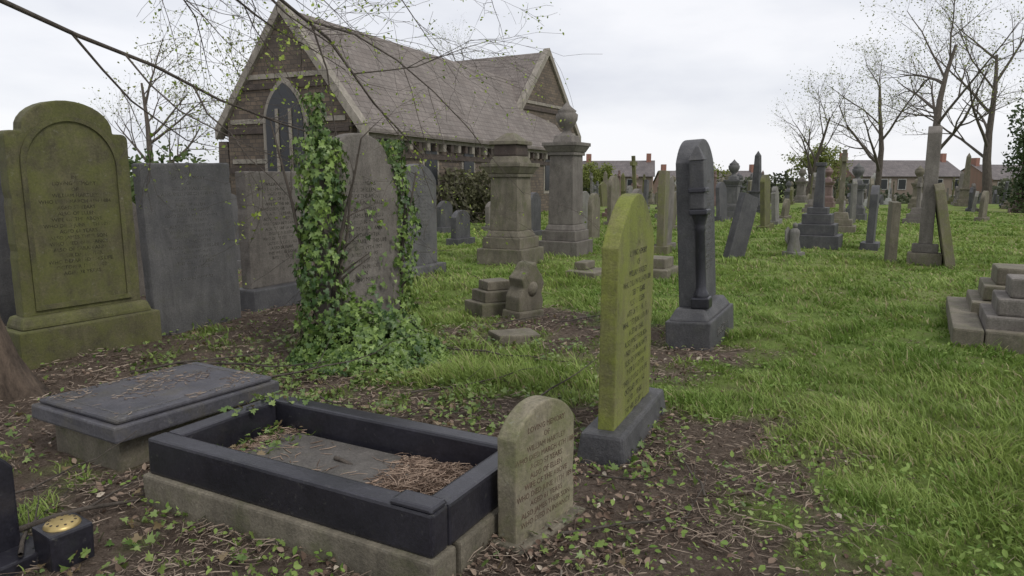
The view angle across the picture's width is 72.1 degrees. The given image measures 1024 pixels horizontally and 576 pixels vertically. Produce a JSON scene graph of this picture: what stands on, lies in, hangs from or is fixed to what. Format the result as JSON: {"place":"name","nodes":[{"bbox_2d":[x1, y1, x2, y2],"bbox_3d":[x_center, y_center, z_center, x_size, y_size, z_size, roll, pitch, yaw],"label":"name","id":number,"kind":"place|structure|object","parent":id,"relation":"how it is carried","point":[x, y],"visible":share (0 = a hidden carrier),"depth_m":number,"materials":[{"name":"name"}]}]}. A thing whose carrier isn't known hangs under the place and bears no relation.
{"place":"outdoors","nodes":[
{"label":"outdoors","id":0,"kind":"place"},
{"bbox_2d":[0,184,1023,575],"bbox_3d":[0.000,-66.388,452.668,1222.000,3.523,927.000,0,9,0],"label":"ground","id":1,"kind":"structure","parent":0,"point":[116,536],"depth_m":3.85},
{"bbox_2d":[0,177,15,325],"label":"headstone","id":2,"kind":"object","parent":1,"relation":"on","point":[7,305],"depth_m":7.23,"materials":[{"name":"stone"}]},
{"bbox_2d":[0,458,38,575],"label":"black headstone","id":3,"kind":"object","parent":1,"relation":"on","point":[10,539],"visible":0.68,"depth_m":2.86,"materials":[{"name":"stone"}]},
{"bbox_2d":[17,474,90,556],"bbox_3d":[-2.115,0.969,3.228,0.346,0.142,0.899,0,9,0],"label":"fallen branch","id":4,"kind":"object","parent":1,"relation":"on","point":[21,547],"visible":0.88,"depth_m":3.08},
{"bbox_2d":[32,513,94,572],"bbox_3d":[-1.840,1.040,2.891,0.168,0.192,0.168,6,11,35],"label":"grave flower vase","id":5,"kind":"object","parent":1,"relation":"on","point":[59,540],"visible":0.98,"depth_m":2.84,"materials":[{"name":"black stone"}]},
{"bbox_2d":[15,431,135,493],"bbox_3d":[-2.198,0.842,3.337,0.805,0.304,0.158,0,9,0],"label":"fallen branch","id":6,"kind":"object","parent":1,"relation":"on","point":[28,489],"visible":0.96,"depth_m":3.31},
{"bbox_2d":[0,100,161,369],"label":"headstone with plinth","id":7,"kind":"object","parent":1,"relation":"on","point":[66,190],"visible":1,"depth_m":5.99,"materials":[{"name":"green stone"}]},
{"bbox_2d":[19,478,143,532],"bbox_3d":[-1.862,0.950,3.321,0.493,0.137,0.698,0,9,0],"label":"fallen branch","id":8,"kind":"object","parent":1,"relation":"on","point":[30,525],"visible":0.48,"depth_m":3.16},
{"bbox_2d":[132,202,145,296],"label":"headstone","id":9,"kind":"object","parent":1,"relation":"on","point":[140,273],"visible":0.05,"depth_m":9.03,"materials":[{"name":"grey stone"}]},
{"bbox_2d":[31,362,278,470],"bbox_3d":[-2.079,0.770,4.207,0.802,0.382,1.064,5,9,30],"label":"ledger tomb","id":10,"kind":"object","parent":1,"relation":"on","point":[88,431],"visible":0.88,"depth_m":3.88,"materials":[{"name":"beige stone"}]},
{"bbox_2d":[36,363,261,414],"bbox_3d":[-2.078,0.580,4.182,0.764,0.021,1.021,5,10,29],"label":"ledger debris","id":11,"kind":"object","parent":10,"relation":"on","point":[182,378],"visible":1,"depth_m":4.26,"materials":[{"name":"brown plant"}]},
{"bbox_2d":[84,1,228,162],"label":"bare tree","id":12,"kind":"object","parent":1,"relation":"on","point":[146,117],"visible":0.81,"depth_m":38.47,"materials":[{"name":"brown plant"}]},
{"bbox_2d":[128,140,216,203],"bbox_3d":[-10.062,-1.877,14.844,7.563,2.657,3.944,0,9,0],"label":"holly bush","id":13,"kind":"object","parent":1,"relation":"on","point":[184,156],"visible":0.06,"depth_m":15.27,"materials":[{"name":"green plant"}]},
{"bbox_2d":[132,163,240,335],"bbox_3d":[-3.278,-0.388,7.187,0.142,1.751,0.972,5,11,33],"label":"headstone","id":14,"kind":"object","parent":1,"relation":"on","point":[182,242],"visible":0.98,"depth_m":7.08,"materials":[{"name":"stone"}]},
{"bbox_2d":[130,333,289,373],"bbox_3d":[-2.294,0.489,5.366,1.217,0.327,0.353,0,9,0],"label":"fallen branch","id":15,"kind":"object","parent":1,"relation":"on","point":[154,367],"visible":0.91,"depth_m":5.38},
{"bbox_2d":[174,25,256,151],"bbox_3d":[-11.968,-7.644,32.971,6.543,9.134,7.704,-2,9,-11],"label":"bare tree","id":16,"kind":"object","parent":1,"relation":"on","point":[231,44],"visible":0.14,"depth_m":30.50,"materials":[{"name":"brown plant"}]},
{"bbox_2d":[231,194,240,269],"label":"headstone","id":17,"kind":"object","parent":1,"relation":"on","point":[234,208],"visible":0.1,"depth_m":12.08,"materials":[{"name":"stone"}]},
{"bbox_2d":[175,361,324,372],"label":"fallen branch","id":18,"kind":"object","parent":1,"relation":"on","point":[223,363],"visible":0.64,"depth_m":5.42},
{"bbox_2d":[235,171,316,311],"bbox_3d":[-2.804,-0.573,8.454,0.416,1.636,1.197,5,10,28],"label":"headstone with plinth","id":19,"kind":"object","parent":1,"relation":"on","point":[265,253],"visible":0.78,"depth_m":8.20,"materials":[{"name":"stone"}]},
{"bbox_2d":[0,0,602,403],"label":"overhanging tree","id":20,"kind":"object","parent":1,"relation":"on","point":[19,380],"visible":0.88,"depth_m":6.30,"materials":[{"name":"brown plant"}]},
{"bbox_2d":[143,394,497,575],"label":"kerbed grave","id":21,"kind":"object","parent":1,"relation":"on","point":[355,523],"visible":0.75,"depth_m":3.01,"materials":[{"name":"black stone"}]},
{"bbox_2d":[229,427,475,494],"bbox_3d":[-0.808,0.823,3.283,1.463,0.145,0.642,5,10,28],"label":"grave debris","id":22,"kind":"object","parent":21,"relation":"on","point":[426,475],"visible":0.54,"depth_m":3.19,"materials":[{"name":"brown plant"}]},
{"bbox_2d":[270,332,417,377],"bbox_3d":[-1.303,0.518,5.096,1.200,0.348,0.489,0,9,0],"label":"fallen branch","id":23,"kind":"object","parent":1,"relation":"on","point":[308,369],"visible":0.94,"depth_m":5.17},
{"bbox_2d":[308,133,413,354],"bbox_3d":[-1.388,-0.404,6.377,0.400,1.955,1.100,4,10,30],"label":"headstone with plinth","id":24,"kind":"object","parent":1,"relation":"on","point":[374,165],"visible":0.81,"depth_m":6.36,"materials":[{"name":"grey stone"}]},
{"bbox_2d":[270,92,452,377],"bbox_3d":[-1.068,-0.501,6.051,1.363,2.275,1.834,5,10,29],"label":"ivy plant","id":25,"kind":"object","parent":1,"relation":"on","point":[347,321],"visible":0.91,"depth_m":5.78,"materials":[{"name":"green plant"}]},
{"bbox_2d":[1,312,765,575],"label":"ground ivy","id":26,"kind":"object","parent":1,"relation":"on","point":[151,536],"visible":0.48,"depth_m":4.52,"materials":[{"name":"green plant"}]},
{"bbox_2d":[215,0,580,219],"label":"stone church","id":27,"kind":"structure","parent":1,"relation":"on","point":[492,124],"depth_m":23.53,"materials":[{"name":"stone"}]},
{"bbox_2d":[398,164,445,276],"bbox_3d":[-1.520,-1.060,11.168,0.400,1.795,1.100,5,10,28],"label":"headstone with plinth","id":28,"kind":"object","parent":1,"relation":"on","point":[424,215],"visible":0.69,"depth_m":11.23,"materials":[{"name":"stone"}]},
{"bbox_2d":[437,201,452,232],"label":"headstone","id":29,"kind":"object","parent":1,"relation":"on","point":[442,221],"visible":0.6,"depth_m":20.26,"materials":[{"name":"stone"}]},
{"bbox_2d":[397,396,509,417],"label":"fallen branch","id":30,"kind":"object","parent":1,"relation":"on","point":[440,413],"visible":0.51,"depth_m":4.39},
{"bbox_2d":[408,19,507,60],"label":"bare tree","id":31,"kind":"object","parent":1,"relation":"on","point":[452,41],"visible":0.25,"depth_m":62.65,"materials":[{"name":"brown plant"}]},
{"bbox_2d":[446,210,474,245],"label":"headstone","id":32,"kind":"object","parent":1,"relation":"on","point":[460,233],"visible":0.8,"depth_m":16.32,"materials":[{"name":"stone"}]},
{"bbox_2d":[436,166,490,223],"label":"laurel bush","id":33,"kind":"object","parent":1,"relation":"on","point":[472,195],"visible":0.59,"depth_m":25.16,"materials":[{"name":"green plant"}]},
{"bbox_2d":[410,367,541,392],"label":"fallen branch","id":34,"kind":"object","parent":1,"relation":"on","point":[482,381],"visible":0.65,"depth_m":4.99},
{"bbox_2d":[481,201,490,230],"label":"headstone","id":35,"kind":"object","parent":1,"relation":"on","point":[487,217],"visible":0.36,"depth_m":21.16,"materials":[{"name":"grey stone"}]},
{"bbox_2d":[464,278,509,318],"bbox_3d":[-0.222,0.120,8.010,0.511,0.430,0.429,-5,10,-30],"label":"broken monument","id":36,"kind":"object","parent":1,"relation":"on","point":[488,298],"visible":0.72,"depth_m":7.85,"materials":[{"name":"beige stone"}]},
{"bbox_2d":[0,266,1016,575],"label":"twig litter","id":37,"kind":"object","parent":1,"relation":"on","point":[488,548],"visible":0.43,"depth_m":3.37,"materials":[{"name":"brown plant"}]},
{"bbox_2d":[0,263,1019,575],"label":"fallen leaves","id":38,"kind":"object","parent":1,"relation":"on","point":[538,541],"depth_m":3.16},
{"bbox_2d":[477,133,543,266],"bbox_3d":[-0.020,-1.574,12.810,0.926,2.435,0.925,5,10,28],"label":"pedestal monument","id":39,"kind":"object","parent":1,"relation":"on","point":[514,163],"visible":0.98,"depth_m":12.56,"materials":[{"name":"beige stone"}]},
{"bbox_2d":[0,207,1023,575],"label":"grass","id":40,"kind":"structure","parent":1,"relation":"on","point":[842,413],"depth_m":5.27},
{"bbox_2d":[0,250,1023,575],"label":"weeds","id":41,"kind":"object","parent":1,"relation":"on","point":[798,524],"visible":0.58,"depth_m":3.24,"materials":[{"name":"green plant"}]},
{"bbox_2d":[488,328,540,346],"bbox_3d":[0.025,0.479,6.697,0.469,0.153,0.280,-3,12,-28],"label":"fallen kerb stone","id":42,"kind":"object","parent":1,"relation":"on","point":[518,335],"visible":0.62,"depth_m":6.60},
{"bbox_2d":[446,337,586,361],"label":"fallen branch","id":43,"kind":"object","parent":1,"relation":"on","point":[509,355],"visible":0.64,"depth_m":5.96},
{"bbox_2d":[502,260,543,320],"bbox_3d":[0.145,0.040,7.698,0.260,0.665,0.427,12,11,39],"label":"carved footstone","id":44,"kind":"object","parent":1,"relation":"on","point":[524,298],"visible":0.92,"depth_m":7.58,"materials":[{"name":"beige stone"}]},
{"bbox_2d":[492,300,571,324],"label":"fallen branch","id":45,"kind":"object","parent":1,"relation":"on","point":[530,317],"visible":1,"depth_m":7.27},
{"bbox_2d":[531,192,541,235],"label":"headstone","id":46,"kind":"object","parent":1,"relation":"on","point":[536,214],"visible":0.54,"depth_m":19.37,"materials":[{"name":"stone"}]},
{"bbox_2d":[490,395,585,555],"bbox_3d":[0.109,0.779,3.020,0.200,0.630,0.500,5,9,37],"label":"headstone","id":47,"kind":"object","parent":1,"relation":"on","point":[535,441],"visible":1,"depth_m":2.92,"materials":[{"name":"beige stone"}]},
{"bbox_2d":[539,102,592,256],"bbox_3d":[1.080,-2.130,14.040,0.867,3.103,0.866,5,10,28],"label":"pedestal monument","id":48,"kind":"object","parent":1,"relation":"on","point":[566,231],"visible":0.94,"depth_m":13.83,"materials":[{"name":"grey stone"}]},
{"bbox_2d":[541,352,596,395],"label":"fallen branch","id":49,"kind":"object","parent":1,"relation":"on","point":[549,389],"visible":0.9,"depth_m":4.88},
{"bbox_2d":[565,260,601,279],"bbox_3d":[1.200,-0.278,11.087,0.504,0.264,0.713,5,10,28],"label":"grave base","id":50,"kind":"object","parent":1,"relation":"on","point":[581,266],"visible":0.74,"depth_m":11.00,"materials":[{"name":"beige stone"}]},
{"bbox_2d":[582,191,589,228],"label":"headstone","id":51,"kind":"object","parent":1,"relation":"on","point":[586,195],"visible":0.3,"depth_m":19.67,"materials":[{"name":"grey stone"}]},
{"bbox_2d":[587,193,599,239],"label":"headstone","id":52,"kind":"object","parent":1,"relation":"on","point":[594,209],"visible":0.85,"depth_m":17.36,"materials":[{"name":"beige stone"}]},
{"bbox_2d":[583,159,616,192],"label":"tree","id":53,"kind":"object","parent":1,"relation":"on","point":[597,174],"visible":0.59,"depth_m":78.45,"materials":[{"name":"green plant"}]},
{"bbox_2d":[599,181,606,206],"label":"headstone","id":54,"kind":"object","parent":1,"relation":"on","point":[603,192],"visible":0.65,"depth_m":45.39,"materials":[{"name":"green stone"}]},
{"bbox_2d":[603,176,619,224],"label":"headstone","id":55,"kind":"object","parent":1,"relation":"on","point":[613,190],"visible":0.66,"depth_m":23.42,"materials":[{"name":"beige stone"}]},
{"bbox_2d":[583,177,652,192],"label":"walls","id":56,"kind":"structure","parent":1,"relation":"on","point":[640,181],"depth_m":88.94,"materials":[{"name":"red brick"}]},
{"bbox_2d":[583,160,654,176],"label":"roof","id":57,"kind":"structure","parent":56,"relation":"attached to","point":[642,168],"depth_m":90.69,"materials":[{"name":"stone"}]},
{"bbox_2d":[576,193,665,467],"bbox_3d":[0.673,0.198,4.058,0.289,1.474,1.057,4,9,24],"label":"lichen headstone","id":58,"kind":"object","parent":1,"relation":"on","point":[631,402],"visible":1,"depth_m":3.78,"materials":[{"name":"stone"}]},
{"bbox_2d":[572,464,675,493],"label":"fallen branch","id":59,"kind":"object","parent":1,"relation":"on","point":[612,477],"visible":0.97,"depth_m":3.35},
{"bbox_2d":[559,509,690,535],"bbox_3d":[0.511,1.018,3.039,0.626,0.043,0.214,0,9,0],"label":"fallen branch","id":60,"kind":"object","parent":1,"relation":"on","point":[602,526],"visible":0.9,"depth_m":3.00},
{"bbox_2d":[630,156,650,216],"bbox_3d":[4.444,-3.518,25.446,0.850,2.488,0.850,0,9,28],"label":"cross monument","id":61,"kind":"object","parent":1,"relation":"on","point":[633,163],"visible":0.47,"depth_m":25.31,"materials":[{"name":"green stone"}]},
{"bbox_2d":[643,180,649,212],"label":"headstone","id":62,"kind":"object","parent":1,"relation":"on","point":[646,190],"visible":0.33,"depth_m":32.40,"materials":[{"name":"stone"}]},
{"bbox_2d":[653,173,658,194],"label":"walls","id":63,"kind":"structure","parent":1,"relation":"on","point":[655,185],"depth_m":102.40,"materials":[{"name":"red brick"}]},
{"bbox_2d":[658,171,752,181],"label":"roof","id":64,"kind":"structure","parent":63,"relation":"attached to","point":[744,174],"depth_m":99.92,"materials":[{"name":"stone"}]},
{"bbox_2d":[654,170,671,254],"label":"headstone","id":65,"kind":"object","parent":1,"relation":"on","point":[661,246],"visible":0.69,"depth_m":14.01,"materials":[{"name":"stone"}]},
{"bbox_2d":[654,176,675,249],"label":"headstone","id":66,"kind":"object","parent":1,"relation":"on","point":[671,207],"visible":0.45,"depth_m":14.89,"materials":[{"name":"grey stone"}]},
{"bbox_2d":[653,255,677,279],"bbox_3d":[2.300,-0.297,11.183,0.560,0.383,0.803,5,10,28],"label":"grave base","id":67,"kind":"object","parent":1,"relation":"on","point":[663,266],"visible":0.38,"depth_m":10.95,"materials":[{"name":"beige stone"}]},
{"bbox_2d":[672,192,676,229],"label":"headstone","id":68,"kind":"object","parent":1,"relation":"on","point":[674,226],"visible":0.1,"depth_m":21.08,"materials":[{"name":"beige stone"}]},
{"bbox_2d":[665,440,705,496],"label":"fallen branch","id":69,"kind":"object","parent":1,"relation":"on","point":[701,484],"visible":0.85,"depth_m":3.53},
{"bbox_2d":[677,469,706,530],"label":"fallen branch","id":70,"kind":"object","parent":1,"relation":"on","point":[693,504],"visible":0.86,"depth_m":3.22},
{"bbox_2d":[665,139,733,350],"bbox_3d":[1.742,-0.397,6.521,0.407,1.935,1.020,1,9,28],"label":"column headstone","id":71,"kind":"object","parent":1,"relation":"on","point":[701,316],"depth_m":6.23,"materials":[{"name":"stone"}]},
{"bbox_2d":[715,182,730,221],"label":"headstone","id":72,"kind":"object","parent":1,"relation":"on","point":[721,202],"visible":0.81,"depth_m":26.17,"materials":[{"name":"stone"}]},
{"bbox_2d":[723,159,743,217],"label":"urn monument","id":73,"kind":"object","parent":1,"relation":"on","point":[733,183],"visible":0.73,"depth_m":27.55,"materials":[{"name":"stone"}]},
{"bbox_2d":[723,193,759,257],"bbox_3d":[4.477,-1.156,13.769,0.420,1.350,0.160,15,0,-31],"label":"headstone","id":74,"kind":"object","parent":1,"relation":"on","point":[741,225],"visible":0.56,"depth_m":13.68,"materials":[{"name":"stone"}]},
{"bbox_2d":[748,151,761,212],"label":"obelisk monument","id":75,"kind":"object","parent":1,"relation":"on","point":[756,178],"visible":0.52,"depth_m":32.33,"materials":[{"name":"stone"}]},
{"bbox_2d":[756,175,773,229],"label":"headstone","id":76,"kind":"object","parent":1,"relation":"on","point":[765,202],"visible":0.84,"depth_m":21.66,"materials":[{"name":"green stone"}]},
{"bbox_2d":[770,186,781,224],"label":"headstone","id":77,"kind":"object","parent":1,"relation":"on","point":[775,220],"visible":0.86,"depth_m":24.60,"materials":[{"name":"grey stone"}]},
{"bbox_2d":[779,198,791,219],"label":"headstone","id":78,"kind":"object","parent":1,"relation":"on","point":[785,210],"visible":0.82,"depth_m":27.27,"materials":[{"name":"beige stone"}]},
{"bbox_2d":[782,222,804,256],"bbox_3d":[5.500,-0.926,13.718,0.320,0.710,0.300,-3,9,-20],"label":"angel statue","id":79,"kind":"object","parent":1,"relation":"on","point":[792,235],"visible":0.92,"depth_m":13.64,"materials":[{"name":"grey stone"}]},
{"bbox_2d":[583,168,1017,203],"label":"hedge","id":80,"kind":"object","parent":1,"relation":"on","point":[902,198],"visible":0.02,"depth_m":83.06,"materials":[{"name":"green plant"}]},
{"bbox_2d":[793,168,808,202],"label":"urn monument","id":81,"kind":"object","parent":1,"relation":"on","point":[801,196],"visible":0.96,"depth_m":43.59,"materials":[{"name":"grey stone"}]},
{"bbox_2d":[802,180,815,212],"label":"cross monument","id":82,"kind":"object","parent":1,"relation":"on","point":[808,204],"visible":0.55,"depth_m":31.25,"materials":[{"name":"grey stone"}]},
{"bbox_2d":[782,142,852,180],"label":"tree","id":83,"kind":"object","parent":1,"relation":"on","point":[827,157],"visible":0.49,"depth_m":79.93,"materials":[{"name":"green plant"}]},
{"bbox_2d":[797,162,842,249],"bbox_3d":[6.800,-1.800,15.608,0.980,1.935,0.980,5,10,30],"label":"stepped monument","id":84,"kind":"object","parent":1,"relation":"on","point":[817,226],"visible":0.86,"depth_m":15.39,"materials":[{"name":"stone"}]},
{"bbox_2d":[770,67,877,195],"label":"bare tree","id":85,"kind":"object","parent":1,"relation":"on","point":[811,170],"visible":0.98,"depth_m":59.99,"materials":[{"name":"brown plant"}]},
{"bbox_2d":[825,166,835,207],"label":"urn monument","id":86,"kind":"object","parent":1,"relation":"on","point":[829,197],"visible":0.73,"depth_m":35.72,"materials":[{"name":"pink stone"}]},
{"bbox_2d":[834,149,855,232],"bbox_3d":[9.626,-2.774,20.519,0.850,2.481,0.850,5,10,27],"label":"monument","id":87,"kind":"object","parent":1,"relation":"on","point":[843,221],"visible":0.79,"depth_m":20.37,"materials":[{"name":"beige stone"}]},
{"bbox_2d":[850,179,857,223],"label":"headstone","id":88,"kind":"object","parent":1,"relation":"on","point":[854,185],"visible":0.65,"depth_m":25.28,"materials":[{"name":"grey stone"}]},
{"bbox_2d":[845,163,867,220],"bbox_3d":[13.115,-3.610,26.775,0.754,2.302,0.753,5,10,32],"label":"urn monument","id":89,"kind":"object","parent":1,"relation":"on","point":[858,170],"visible":0.77,"depth_m":26.54,"materials":[{"name":"stone"}]},
{"bbox_2d":[859,185,879,250],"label":"headstone","id":90,"kind":"object","parent":1,"relation":"on","point":[870,243],"visible":0.85,"depth_m":15.27,"materials":[{"name":"stone"}]},
{"bbox_2d":[787,34,967,188],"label":"bare tree","id":91,"kind":"object","parent":1,"relation":"on","point":[878,161],"visible":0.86,"depth_m":58.87,"materials":[{"name":"brown plant"}]},
{"bbox_2d":[884,201,900,262],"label":"headstone","id":92,"kind":"object","parent":1,"relation":"on","point":[892,229],"visible":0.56,"depth_m":12.79,"materials":[{"name":"beige stone"}]},
{"bbox_2d":[825,162,959,198],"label":"walls","id":93,"kind":"structure","parent":1,"relation":"on","point":[947,181],"depth_m":87.58,"materials":[{"name":"red brick"}]},
{"bbox_2d":[838,160,961,176],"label":"roof","id":94,"kind":"structure","parent":93,"relation":"attached to","point":[905,168],"depth_m":88.96,"materials":[{"name":"stone"}]},
{"bbox_2d":[902,177,922,223],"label":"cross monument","id":95,"kind":"object","parent":1,"relation":"on","point":[914,215],"visible":0.74,"depth_m":24.94,"materials":[{"name":"grey stone"}]},
{"bbox_2d":[907,165,924,209],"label":"urn monument","id":96,"kind":"object","parent":1,"relation":"on","point":[920,171],"visible":0.6,"depth_m":32.79,"materials":[{"name":"beige stone"}]},
{"bbox_2d":[906,126,942,266],"bbox_3d":[7.530,-1.629,12.702,0.550,2.538,0.620,5,7,30],"label":"pillar monument","id":97,"kind":"object","parent":1,"relation":"on","point":[924,249],"visible":0.89,"depth_m":12.53,"materials":[{"name":"beige stone"}]},
{"bbox_2d":[850,0,1023,149],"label":"bare tree","id":98,"kind":"object","parent":1,"relation":"on","point":[937,113],"visible":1,"depth_m":44.87,"materials":[{"name":"brown plant"}]},
{"bbox_2d":[861,0,1023,203],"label":"bare tree","id":99,"kind":"object","parent":1,"relation":"on","point":[986,163],"visible":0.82,"depth_m":49.37,"materials":[{"name":"brown plant"}]},
{"bbox_2d":[934,182,955,268],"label":"headstone","id":100,"kind":"object","parent":1,"relation":"on","point":[944,234],"visible":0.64,"depth_m":12.23,"materials":[{"name":"stone"}]},
{"bbox_2d":[951,171,963,204],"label":"obelisk monument","id":101,"kind":"object","parent":1,"relation":"on","point":[960,183],"visible":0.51,"depth_m":48.35,"materials":[{"name":"grey stone"}]},
{"bbox_2d":[953,153,970,206],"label":"obelisk monument","id":102,"kind":"object","parent":1,"relation":"on","point":[962,200],"visible":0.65,"depth_m":40.41,"materials":[{"name":"beige stone"}]},
{"bbox_2d":[965,187,973,210],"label":"headstone","id":103,"kind":"object","parent":1,"relation":"on","point":[970,201],"visible":0.83,"depth_m":35.33,"materials":[{"name":"stone"}]},
{"bbox_2d":[974,191,989,221],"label":"headstone","id":104,"kind":"object","parent":1,"relation":"on","point":[983,206],"visible":0.88,"depth_m":26.61,"materials":[{"name":"beige stone"}]},
{"bbox_2d":[963,165,1005,192],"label":"walls","id":105,"kind":"structure","parent":1,"relation":"on","point":[975,176],"depth_m":96.04,"materials":[{"name":"red brick"}]},
{"bbox_2d":[971,164,1020,179],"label":"roof","id":106,"kind":"structure","parent":105,"relation":"attached to","point":[996,172],"depth_m":95.95,"materials":[{"name":"stone"}]},
{"bbox_2d":[946,263,1023,353],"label":"stepped grave base","id":107,"kind":"object","parent":1,"relation":"on","point":[989,309],"visible":0.91,"depth_m":6.53,"materials":[{"name":"beige stone"}]},
{"bbox_2d":[999,98,1023,212],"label":"yew tree","id":108,"kind":"object","parent":1,"relation":"on","point":[1020,157],"visible":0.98,"depth_m":33.91,"materials":[{"name":"green plant"}]},
{"bbox_2d":[1007,162,1023,212],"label":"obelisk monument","id":109,"kind":"object","parent":1,"relation":"on","point":[1009,210],"visible":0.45,"depth_m":34.52,"materials":[{"name":"stone"}]},
{"bbox_2d":[0,0,1023,183],"label":"sky","id":110,"kind":"structure","parent":0,"point":[647,76],"materials":[{"name":"white"}]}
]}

